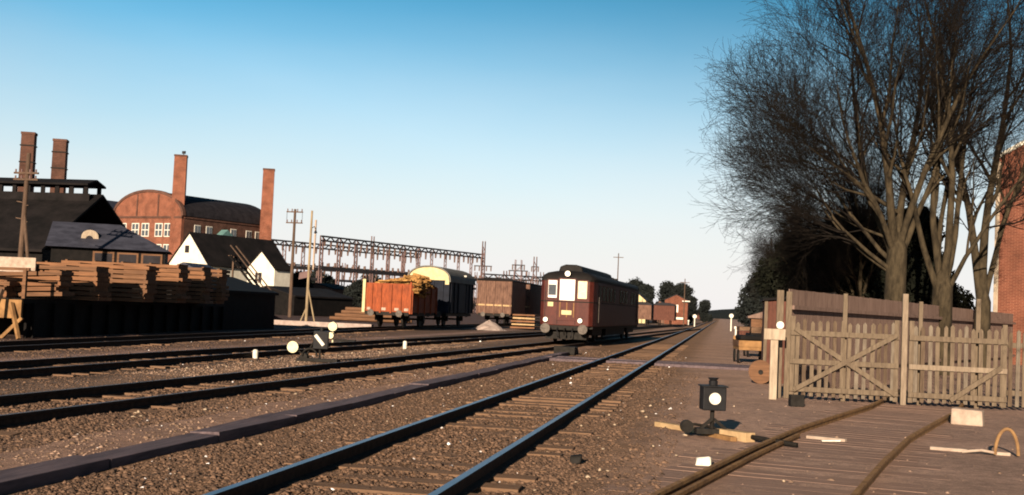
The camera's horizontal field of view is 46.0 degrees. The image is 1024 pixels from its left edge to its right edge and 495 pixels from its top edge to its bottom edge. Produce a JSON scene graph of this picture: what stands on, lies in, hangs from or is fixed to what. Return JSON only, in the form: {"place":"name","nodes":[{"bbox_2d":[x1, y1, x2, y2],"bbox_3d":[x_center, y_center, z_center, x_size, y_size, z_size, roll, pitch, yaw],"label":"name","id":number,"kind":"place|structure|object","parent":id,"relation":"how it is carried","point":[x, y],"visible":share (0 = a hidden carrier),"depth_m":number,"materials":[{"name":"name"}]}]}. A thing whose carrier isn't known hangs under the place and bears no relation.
{"place":"outdoors","nodes":[
{"label":"outdoors","id":0,"kind":"place"},
{"bbox_2d":[168,232,284,281],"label":"white house","id":1,"kind":"structure","parent":0,"point":[214,250],"depth_m":135.20,"materials":[{"name":"paint"}]},
{"bbox_2d":[228,245,270,289],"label":"loading ramp","id":2,"kind":"structure","parent":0,"point":[233,258],"depth_m":77.91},
{"bbox_2d":[312,283,344,293],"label":"transformer house","id":3,"kind":"structure","parent":0,"point":[338,288],"depth_m":223.64,"materials":[{"name":"brick"}]},
{"bbox_2d":[474,241,491,282],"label":"lattice tower","id":4,"kind":"structure","parent":0,"point":[481,266],"depth_m":291.56,"materials":[{"name":"metal"}]},
{"bbox_2d":[0,309,1023,494],"bbox_3d":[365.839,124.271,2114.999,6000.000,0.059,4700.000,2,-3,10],"label":"ground","id":5,"kind":"structure","parent":0,"point":[969,474],"depth_m":18.99,"materials":[{"name":"gravel"}]},
{"bbox_2d":[13,153,38,257],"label":"telegraph pole","id":6,"kind":"object","parent":5,"relation":"on","point":[23,239],"visible":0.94,"depth_m":65.59,"materials":[{"name":"wood"}]},
{"bbox_2d":[17,131,37,191],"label":"factory chimney","id":7,"kind":"object","parent":5,"relation":"on","point":[28,144],"visible":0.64,"depth_m":131.07,"materials":[{"name":"brick"}]},
{"bbox_2d":[50,138,68,192],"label":"factory chimney","id":8,"kind":"object","parent":5,"relation":"on","point":[58,167],"visible":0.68,"depth_m":130.36,"materials":[{"name":"brick"}]},
{"bbox_2d":[0,177,125,261],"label":"factory shed","id":9,"kind":"structure","parent":5,"relation":"on","point":[45,210],"depth_m":98.29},
{"bbox_2d":[45,221,172,296],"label":"timber shed","id":10,"kind":"structure","parent":5,"relation":"on","point":[92,242],"depth_m":73.36,"materials":[{"name":"wood"}]},
{"bbox_2d":[92,251,114,261],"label":"window","id":11,"kind":"structure","parent":10,"relation":"in","point":[97,255],"depth_m":72.91,"materials":[{"name":"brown wood"}]},
{"bbox_2d":[117,252,138,262],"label":"window","id":12,"kind":"structure","parent":10,"relation":"in","point":[121,257],"depth_m":73.25,"materials":[{"name":"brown wood"}]},
{"bbox_2d":[141,254,162,263],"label":"window","id":13,"kind":"structure","parent":10,"relation":"in","point":[145,258],"depth_m":73.59,"materials":[{"name":"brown wood"}]},
{"bbox_2d":[0,289,233,338],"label":"loading dock","id":14,"kind":"object","parent":5,"relation":"on","point":[34,317],"visible":0.87,"depth_m":43.36,"materials":[{"name":"brown wood"}]},
{"bbox_2d":[0,280,21,297],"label":"timber stack","id":15,"kind":"object","parent":14,"relation":"on","point":[8,288],"visible":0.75,"depth_m":39.13,"materials":[{"name":"brown wood"}]},
{"bbox_2d":[0,267,30,298],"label":"handrail","id":16,"kind":"object","parent":14,"relation":"on","point":[24,283],"visible":0.9,"depth_m":38.15,"materials":[{"name":"brown wood"}]},
{"bbox_2d":[0,270,74,296],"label":"timber stack","id":17,"kind":"object","parent":14,"relation":"on","point":[63,279],"visible":0.77,"depth_m":39.56,"materials":[{"name":"brown wood"}]},
{"bbox_2d":[18,264,111,300],"bbox_3d":[-17.139,1.157,42.434,5.926,1.190,1.202,2,-3,4],"label":"timber stack","id":18,"kind":"object","parent":14,"relation":"on","point":[100,279],"visible":0.47,"depth_m":41.75,"materials":[{"name":"brown wood"}]},
{"bbox_2d":[0,256,36,271],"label":"leaning sheet","id":19,"kind":"object","parent":18,"relation":"on","point":[21,262],"visible":0.67,"depth_m":41.64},
{"bbox_2d":[36,261,158,301],"bbox_3d":[-16.094,1.258,45.230,5.427,1.360,1.154,2,-3,3],"label":"timber stack","id":20,"kind":"object","parent":14,"relation":"on","point":[148,291],"visible":0.48,"depth_m":44.60,"materials":[{"name":"brown wood"}]},
{"bbox_2d":[61,259,191,302],"bbox_3d":[-15.373,1.349,48.084,5.008,1.530,1.144,2,-3,4],"label":"timber stack","id":21,"kind":"object","parent":14,"relation":"on","point":[181,279],"visible":0.32,"depth_m":47.45,"materials":[{"name":"brown wood"}]},
{"bbox_2d":[131,267,213,303],"bbox_3d":[-14.714,1.525,51.008,4.018,1.530,1.147,2,-3,3],"label":"timber stack","id":22,"kind":"object","parent":14,"relation":"on","point":[205,281],"visible":0.3,"depth_m":50.39,"materials":[{"name":"brown wood"}]},
{"bbox_2d":[159,269,229,303],"bbox_3d":[-14.201,1.665,53.337,3.215,1.530,1.210,2,-3,4],"label":"timber stack","id":23,"kind":"object","parent":14,"relation":"on","point":[220,280],"visible":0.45,"depth_m":52.84,"materials":[{"name":"brown wood"}]},
{"bbox_2d":[168,154,187,261],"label":"factory chimney","id":24,"kind":"object","parent":5,"relation":"on","point":[179,178],"visible":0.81,"depth_m":177.27,"materials":[{"name":"brick"}]},
{"bbox_2d":[114,151,260,253],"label":"brick hall","id":25,"kind":"structure","parent":5,"relation":"on","point":[146,213],"depth_m":180.67,"materials":[{"name":"red brick"}]},
{"bbox_2d":[141,223,148,236],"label":"window","id":26,"kind":"structure","parent":25,"relation":"in","point":[145,226],"depth_m":179.85,"materials":[{"name":"white glass"}]},
{"bbox_2d":[154,223,162,236],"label":"window","id":27,"kind":"structure","parent":25,"relation":"in","point":[158,226],"depth_m":178.45,"materials":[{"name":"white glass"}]},
{"bbox_2d":[180,262,216,273],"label":"timber store","id":28,"kind":"structure","parent":5,"relation":"on","point":[195,265],"depth_m":68.10,"materials":[{"name":"stone"}]},
{"bbox_2d":[132,277,278,329],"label":"tarred shed","id":29,"kind":"structure","parent":5,"relation":"on","point":[253,305],"depth_m":60.20,"materials":[{"name":"wood"}]},
{"bbox_2d":[259,168,274,239],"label":"factory chimney","id":30,"kind":"object","parent":5,"relation":"on","point":[266,217],"visible":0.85,"depth_m":189.15,"materials":[{"name":"brick"}]},
{"bbox_2d":[246,250,290,286],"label":"white annex","id":31,"kind":"object","parent":5,"relation":"on","point":[272,268],"visible":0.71,"depth_m":132.04,"materials":[{"name":"paint"}]},
{"bbox_2d":[0,323,539,354],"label":"railway track","id":32,"kind":"structure","parent":5,"relation":"on","point":[26,346],"depth_m":40.84,"materials":[{"name":"metal"}]},
{"bbox_2d":[362,279,437,327],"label":"open wagon","id":33,"kind":"object","parent":32,"relation":"on","point":[404,302],"visible":1,"depth_m":72.38,"materials":[{"name":"wood"}]},
{"bbox_2d":[375,273,434,298],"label":"timber load","id":34,"kind":"object","parent":33,"relation":"in","point":[421,283],"visible":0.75,"depth_m":73.14},
{"bbox_2d":[407,265,475,325],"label":"covered van","id":35,"kind":"object","parent":32,"relation":"on","point":[455,291],"visible":0.73,"depth_m":83.22,"materials":[{"name":"metal"}]},
{"bbox_2d":[476,278,526,323],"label":"covered van","id":36,"kind":"object","parent":32,"relation":"on","point":[504,298],"visible":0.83,"depth_m":105.82,"materials":[{"name":"wood"}]},
{"bbox_2d":[506,282,541,323],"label":"covered van","id":37,"kind":"object","parent":32,"relation":"on","point":[533,300],"visible":0.21,"depth_m":117.58,"materials":[{"name":"wood"}]},
{"bbox_2d":[0,346,578,494],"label":"cable trough","id":38,"kind":"object","parent":5,"relation":"on","point":[24,477],"visible":0.88,"depth_m":13.26,"materials":[{"name":"concrete"}]},
{"bbox_2d":[286,209,302,316],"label":"telegraph pole","id":39,"kind":"object","parent":5,"relation":"on","point":[294,222],"visible":0.94,"depth_m":104.80,"materials":[{"name":"wood"}]},
{"bbox_2d":[293,270,313,287],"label":"shed","id":40,"kind":"object","parent":5,"relation":"on","point":[298,282],"visible":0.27,"depth_m":208.21,"materials":[{"name":"black"}]},
{"bbox_2d":[299,211,316,321],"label":"telegraph pole","id":41,"kind":"object","parent":5,"relation":"on","point":[304,274],"visible":0.84,"depth_m":79.98,"materials":[{"name":"wood"}]},
{"bbox_2d":[264,286,354,316],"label":"black store","id":42,"kind":"structure","parent":5,"relation":"on","point":[327,303],"depth_m":117.63,"materials":[{"name":"wood"}]},
{"bbox_2d":[287,327,340,362],"bbox_3d":[-5.110,2.502,31.282,1.370,0.890,0.426,2,-3,10],"label":"point signal","id":43,"kind":"object","parent":5,"relation":"on","point":[320,339],"visible":0.99,"depth_m":31.12,"materials":[{"name":"metal"}]},
{"bbox_2d":[274,320,373,327],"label":"platform kerb","id":44,"kind":"structure","parent":5,"relation":"on","point":[307,323],"depth_m":72.94,"materials":[{"name":"concrete"}]},
{"bbox_2d":[328,322,355,341],"bbox_3d":[-6.449,3.233,45.837,1.089,0.800,0.312,3,-3,-1],"label":"point signal","id":45,"kind":"object","parent":5,"relation":"on","point":[332,326],"visible":0.84,"depth_m":45.70,"materials":[{"name":"metal"}]},
{"bbox_2d":[271,238,420,283],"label":"steel gantry","id":46,"kind":"object","parent":5,"relation":"on","point":[301,267],"visible":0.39,"depth_m":276.48,"materials":[{"name":"metal"}]},
{"bbox_2d":[0,324,692,380],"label":"railway track","id":47,"kind":"structure","parent":5,"relation":"on","point":[146,360],"depth_m":29.77,"materials":[{"name":"metal"}]},
{"bbox_2d":[653,303,676,325],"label":"distant wagon","id":48,"kind":"object","parent":47,"relation":"on","point":[664,311],"visible":0.98,"depth_m":163.67,"materials":[{"name":"wood"}]},
{"bbox_2d":[0,332,699,494],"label":"ballast","id":49,"kind":"structure","parent":5,"relation":"on","point":[212,477],"depth_m":14.27,"materials":[{"name":"gravel"}]},
{"bbox_2d":[570,454,582,463],"bbox_3d":[0.668,2.226,12.668,0.135,0.114,0.129,2,-3,10],"label":"stone","id":50,"kind":"object","parent":49,"relation":"on","point":[576,459],"visible":0.92,"depth_m":12.62,"materials":[{"name":"stone"}]},
{"bbox_2d":[0,328,700,436],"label":"railway track","id":51,"kind":"structure","parent":5,"relation":"on","point":[11,420],"depth_m":20.86,"materials":[{"name":"metal"}]},
{"bbox_2d":[540,264,638,342],"bbox_3d":[4.495,3.108,64.704,2.710,3.617,20.026,2,-3,12],"label":"railcar","id":52,"kind":"object","parent":51,"relation":"on","point":[578,302],"visible":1,"depth_m":55.58,"materials":[{"name":"metal"}]},
{"bbox_2d":[547,279,558,298],"bbox_3d":[1.872,1.899,55.493,0.510,0.900,0.050,2,-3,12],"label":"window","id":53,"kind":"structure","parent":52,"relation":"in","point":[550,281],"depth_m":55.48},
{"bbox_2d":[557,302,575,320],"bbox_3d":[2.495,2.923,55.295,0.860,0.850,0.020,2,-3,12],"label":"door","id":54,"kind":"structure","parent":52,"relation":"in","point":[563,304],"depth_m":55.28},
{"bbox_2d":[558,278,575,301],"bbox_3d":[2.541,1.941,55.347,0.800,1.060,0.050,2,-3,12],"label":"window","id":55,"kind":"structure","parent":52,"relation":"in","point":[567,286],"depth_m":55.33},
{"bbox_2d":[576,280,588,299],"bbox_3d":[3.215,1.943,55.204,0.520,0.900,0.050,2,-3,12],"label":"window","id":56,"kind":"structure","parent":52,"relation":"in","point":[582,285],"depth_m":55.19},
{"bbox_2d":[343,279,362,306],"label":"dark tree","id":57,"kind":"object","parent":5,"relation":"on","point":[354,289],"visible":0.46,"depth_m":210.62,"materials":[{"name":"green plant"}]},
{"bbox_2d":[329,307,411,322],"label":"lumber pile","id":58,"kind":"object","parent":5,"relation":"on","point":[352,313],"visible":0.66,"depth_m":98.61,"materials":[{"name":"brown wood"}]},
{"bbox_2d":[289,263,477,312],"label":"steel gantry","id":59,"kind":"object","parent":5,"relation":"on","point":[342,280],"visible":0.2,"depth_m":294.86,"materials":[{"name":"metal"}]},
{"bbox_2d":[318,235,483,283],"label":"steel gantry","id":60,"kind":"object","parent":5,"relation":"on","point":[370,270],"visible":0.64,"depth_m":262.23,"materials":[{"name":"metal"}]},
{"bbox_2d":[203,319,716,494],"bbox_3d":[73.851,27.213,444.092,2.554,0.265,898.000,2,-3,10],"label":"railway track","id":61,"kind":"structure","parent":5,"relation":"on","point":[477,477],"depth_m":13.88,"materials":[{"name":"wood"}]},
{"bbox_2d":[472,320,505,330],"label":"gravel heap","id":62,"kind":"object","parent":5,"relation":"on","point":[489,325],"visible":0.92,"depth_m":84.66,"materials":[{"name":"stone"}]},
{"bbox_2d":[481,272,543,284],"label":"steel gantry","id":63,"kind":"object","parent":5,"relation":"on","point":[517,276],"visible":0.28,"depth_m":295.65,"materials":[{"name":"metal"}]},
{"bbox_2d":[508,260,527,281],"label":"lattice tower","id":64,"kind":"structure","parent":5,"relation":"on","point":[515,270],"depth_m":293.96,"materials":[{"name":"metal"}]},
{"bbox_2d":[510,314,539,328],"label":"board pile","id":65,"kind":"object","parent":5,"relation":"on","point":[528,321],"visible":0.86,"depth_m":93.13,"materials":[{"name":"brown wood"}]},
{"bbox_2d":[531,257,538,283],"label":"lattice tower","id":66,"kind":"structure","parent":5,"relation":"on","point":[535,278],"depth_m":295.29,"materials":[{"name":"metal"}]},
{"bbox_2d":[638,302,653,324],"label":"distant wagon","id":67,"kind":"object","parent":5,"relation":"on","point":[646,310],"visible":0.62,"depth_m":167.12,"materials":[{"name":"wood"}]},
{"bbox_2d":[639,283,655,303],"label":"dark tree","id":68,"kind":"object","parent":5,"relation":"on","point":[646,291],"visible":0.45,"depth_m":232.91,"materials":[{"name":"green plant"}]},
{"bbox_2d":[549,356,749,370],"bbox_3d":[6.120,3.780,38.599,9.770,0.135,2.077,2,-3,10],"label":"board crossing","id":69,"kind":"object","parent":5,"relation":"on","point":[671,363],"visible":0.45,"depth_m":38.27,"materials":[{"name":"wood"}]},
{"bbox_2d":[655,280,675,302],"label":"dark tree","id":70,"kind":"object","parent":5,"relation":"on","point":[664,290],"visible":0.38,"depth_m":258.45,"materials":[{"name":"green plant"}]},
{"bbox_2d":[671,285,688,314],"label":"dark tree","id":71,"kind":"object","parent":5,"relation":"on","point":[678,290],"visible":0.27,"depth_m":236.81,"materials":[{"name":"green plant"}]},
{"bbox_2d":[687,296,697,323],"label":"dark tree","id":72,"kind":"object","parent":5,"relation":"on","point":[693,306],"visible":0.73,"depth_m":258.23,"materials":[{"name":"green plant"}]},
{"bbox_2d":[695,457,711,465],"bbox_3d":[2.068,2.310,13.027,0.180,0.124,0.123,2,-3,10],"label":"stone","id":73,"kind":"object","parent":5,"relation":"on","point":[703,461],"visible":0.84,"depth_m":12.97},
{"bbox_2d":[697,300,712,322],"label":"dark tree","id":74,"kind":"object","parent":5,"relation":"on","point":[703,309],"visible":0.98,"depth_m":324.67,"materials":[{"name":"green plant"}]},
{"bbox_2d":[654,422,797,446],"bbox_3d":[2.718,2.487,16.212,0.403,0.135,2.672,4,-3,-33],"label":"timber bearer","id":75,"kind":"object","parent":5,"relation":"on","point":[730,435],"visible":0.78,"depth_m":15.77,"materials":[{"name":"brown wood"}]},
{"bbox_2d":[680,377,728,433],"bbox_3d":[2.585,2.114,16.181,0.685,0.745,0.320,3,-3,-2],"label":"point lantern","id":76,"kind":"object","parent":75,"relation":"on","point":[712,397],"visible":0.99,"depth_m":16.05,"materials":[{"name":"metal"}]},
{"bbox_2d":[733,334,761,362],"bbox_3d":[8.639,3.697,43.958,1.000,1.000,1.940,2,-3,4],"label":"platform cart","id":77,"kind":"object","parent":5,"relation":"on","point":[747,342],"visible":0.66,"depth_m":43.15,"materials":[{"name":"brown wood"}]},
{"bbox_2d":[736,326,761,334],"bbox_3d":[13.201,4.913,65.789,1.816,1.205,2.538,2,-3,7],"label":"crate","id":78,"kind":"object","parent":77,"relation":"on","point":[753,329],"visible":0.21,"depth_m":64.64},
{"bbox_2d":[734,274,761,326],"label":"roadside tree","id":79,"kind":"object","parent":5,"relation":"on","point":[747,308],"visible":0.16,"depth_m":146.15,"materials":[{"name":"green plant"}]},
{"bbox_2d":[746,312,762,326],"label":"storage shed","id":80,"kind":"structure","parent":5,"relation":"on","point":[755,320],"depth_m":72.41,"materials":[{"name":"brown wood"}]},
{"bbox_2d":[749,360,769,383],"bbox_3d":[6.212,3.107,30.193,0.580,0.580,0.385,2,-3,10],"label":"cable drum","id":81,"kind":"object","parent":5,"relation":"on","point":[759,370],"visible":0.84,"depth_m":30.04,"materials":[{"name":"brown wood"}]},
{"bbox_2d":[764,321,785,399],"bbox_3d":[5.277,2.272,24.337,0.420,1.575,0.160,2,-3,10],"label":"signpost","id":82,"kind":"object","parent":5,"relation":"on","point":[774,336],"visible":1,"depth_m":24.31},
{"bbox_2d":[776,290,783,397],"bbox_3d":[5.517,1.991,24.953,0.140,2.220,0.140,2,-3,10],"label":"gate post","id":83,"kind":"object","parent":5,"relation":"on","point":[780,307],"visible":0.76,"depth_m":24.88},
{"bbox_2d":[752,236,809,300],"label":"evergreen tree","id":84,"kind":"object","parent":5,"relation":"on","point":[764,279],"visible":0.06,"depth_m":74.11,"materials":[{"name":"green plant"}]},
{"bbox_2d":[740,197,832,309],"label":"bare tree","id":85,"kind":"object","parent":5,"relation":"on","point":[758,255],"visible":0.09,"depth_m":78.02,"materials":[{"name":"black plant"}]},
{"bbox_2d":[783,291,792,397],"bbox_3d":[5.697,2.008,24.941,0.120,2.200,0.120,2,-3,10],"label":"gate post","id":86,"kind":"object","parent":5,"relation":"on","point":[789,294],"visible":0.78,"depth_m":24.89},
{"bbox_2d":[789,316,899,401],"bbox_3d":[6.732,2.251,24.488,2.130,1.640,0.191,2,-3,10],"label":"gate leaf","id":87,"kind":"object","parent":86,"relation":"attached to","point":[849,362],"visible":0.95,"depth_m":24.47,"materials":[{"name":"wood"}]},
{"bbox_2d":[599,389,989,494],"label":"railway track","id":88,"kind":"structure","parent":5,"relation":"on","point":[696,478],"depth_m":14.23,"materials":[{"name":"wood"}]},
{"bbox_2d":[788,394,804,406],"bbox_3d":[5.323,2.863,22.598,0.266,0.231,0.212,3,-3,-2],"label":"iron box","id":89,"kind":"object","parent":5,"relation":"on","point":[794,400],"visible":1,"depth_m":22.50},
{"bbox_2d":[760,292,835,382],"bbox_3d":[7.455,2.351,31.804,1.800,2.360,2.620,2,-3,10],"label":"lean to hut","id":90,"kind":"object","parent":5,"relation":"on","point":[769,313],"visible":0.25,"depth_m":30.75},
{"bbox_2d":[758,174,840,289],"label":"bare tree","id":91,"kind":"object","parent":5,"relation":"on","point":[794,237],"visible":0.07,"depth_m":66.30,"materials":[{"name":"black plant"}]},
{"bbox_2d":[763,152,921,297],"bbox_3d":[15.025,-0.038,54.072,7.542,10.174,6.950,3,-3,-13],"label":"bare tree","id":92,"kind":"object","parent":5,"relation":"on","point":[853,198],"visible":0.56,"depth_m":53.31,"materials":[{"name":"plant"}]},
{"bbox_2d":[804,206,882,298],"bbox_3d":[15.447,1.613,55.880,4.516,7.161,5.263,5,-4,-39],"label":"evergreen tree","id":93,"kind":"object","parent":5,"relation":"on","point":[867,294],"visible":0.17,"depth_m":55.25,"materials":[{"name":"green plant"}]},
{"bbox_2d":[840,294,847,401],"bbox_3d":[6.786,2.042,24.669,0.090,2.200,0.090,2,-3,10],"label":"gate post","id":94,"kind":"object","parent":5,"relation":"on","point":[845,306],"visible":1,"depth_m":24.64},
{"bbox_2d":[686,0,1023,300],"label":"bare tree","id":95,"kind":"object","parent":5,"relation":"on","point":[896,234],"visible":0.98,"depth_m":40.10,"materials":[{"name":"brown plant"}]},
{"bbox_2d":[819,91,947,290],"bbox_3d":[18.180,-1.497,58.787,7.172,13.867,5.874,2,-3,6],"label":"bare tree","id":96,"kind":"object","parent":5,"relation":"on","point":[880,170],"visible":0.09,"depth_m":58.30,"materials":[{"name":"brown plant"}]},
{"bbox_2d":[789,289,1015,387],"bbox_3d":[14.126,3.089,40.067,0.134,2.330,30.157,1,-3,32],"label":"board fence","id":97,"kind":"object","parent":5,"relation":"on","point":[810,307],"visible":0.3,"depth_m":32.95,"materials":[{"name":"wood"}]},
{"bbox_2d":[900,294,908,404],"bbox_3d":[7.908,2.055,24.352,0.110,2.240,0.110,2,-3,10],"label":"gate post","id":98,"kind":"object","parent":5,"relation":"on","point":[904,341],"visible":1,"depth_m":24.30,"materials":[{"name":"brown wood"}]},
{"bbox_2d":[907,321,1007,407],"bbox_3d":[8.898,2.326,24.112,1.870,1.640,0.185,2,-3,10],"label":"gate leaf","id":99,"kind":"object","parent":98,"relation":"attached to","point":[980,370],"visible":1,"depth_m":24.11,"materials":[{"name":"brown wood"}]},
{"bbox_2d":[806,435,1010,455],"bbox_3d":[5.193,2.621,15.970,2.598,0.050,0.162,1,-3,27],"label":"wooden plank","id":100,"kind":"object","parent":5,"relation":"on","point":[931,447],"visible":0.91,"depth_m":15.71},
{"bbox_2d":[872,203,954,304],"bbox_3d":[16.546,1.527,50.731,3.335,6.910,4.850,0,-4,40],"label":"evergreen tree","id":101,"kind":"object","parent":5,"relation":"on","point":[919,287],"visible":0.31,"depth_m":49.64,"materials":[{"name":"green plant"}]},
{"bbox_2d":[805,0,1023,375],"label":"bare tree","id":102,"kind":"object","parent":5,"relation":"on","point":[942,282],"visible":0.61,"depth_m":40.63,"materials":[{"name":"brown plant"}]},
{"bbox_2d":[916,302,922,404],"bbox_3d":[8.279,2.150,24.517,0.080,2.100,0.080,2,-3,10],"label":"gate post","id":103,"kind":"object","parent":5,"relation":"on","point":[920,321],"visible":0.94,"depth_m":24.49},
{"bbox_2d":[931,282,975,309],"bbox_3d":[22.930,3.604,64.640,3.049,4.722,4.029,0,-4,41],"label":"evergreen tree","id":104,"kind":"object","parent":5,"relation":"on","point":[961,299],"visible":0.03,"depth_m":64.48,"materials":[{"name":"green plant"}]},
{"bbox_2d":[951,407,984,425],"bbox_3d":[7.577,2.822,20.075,0.501,0.302,0.324,1,-3,27],"label":"stone block","id":105,"kind":"object","parent":5,"relation":"on","point":[966,416],"depth_m":19.95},
{"bbox_2d":[919,0,1023,367],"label":"bare tree","id":106,"kind":"object","parent":5,"relation":"on","point":[982,277],"visible":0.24,"depth_m":44.55,"materials":[{"name":"brown plant"}]},
{"bbox_2d":[973,299,980,408],"bbox_3d":[9.356,2.135,24.280,0.090,2.200,0.090,2,-3,10],"label":"gate post","id":107,"kind":"object","parent":5,"relation":"on","point":[978,323],"visible":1,"depth_m":24.26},
{"bbox_2d":[1006,330,1023,406],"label":"picket fence","id":108,"kind":"object","parent":5,"relation":"on","point":[1018,345],"visible":1,"depth_m":24.04,"materials":[{"name":"wood"}]},
{"bbox_2d":[0,0,1023,311],"label":"sky","id":109,"kind":"structure","parent":0,"point":[559,133],"materials":[{"name":"blue"}]},
{"bbox_2d":[474,298,738,319],"bbox_3d":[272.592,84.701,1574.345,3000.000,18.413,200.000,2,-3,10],"label":"hills","id":110,"kind":"structure","parent":0,"point":[721,314],"depth_m":1510.76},
{"bbox_2d":[664,294,689,324],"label":"brick building","id":111,"kind":"structure","parent":0,"point":[677,300],"depth_m":222.72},
{"bbox_2d":[962,427,1019,455],"bbox_3d":[6.090,2.456,15.349,0.694,0.370,0.084,2,-3,18],"label":"hose","id":112,"kind":"object","parent":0,"point":[1000,433],"visible":1,"depth_m":15.29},
{"bbox_2d":[993,142,1023,364],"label":"brick house","id":113,"kind":"structure","parent":0,"point":[1008,291],"depth_m":56.77,"materials":[{"name":"red brick"}]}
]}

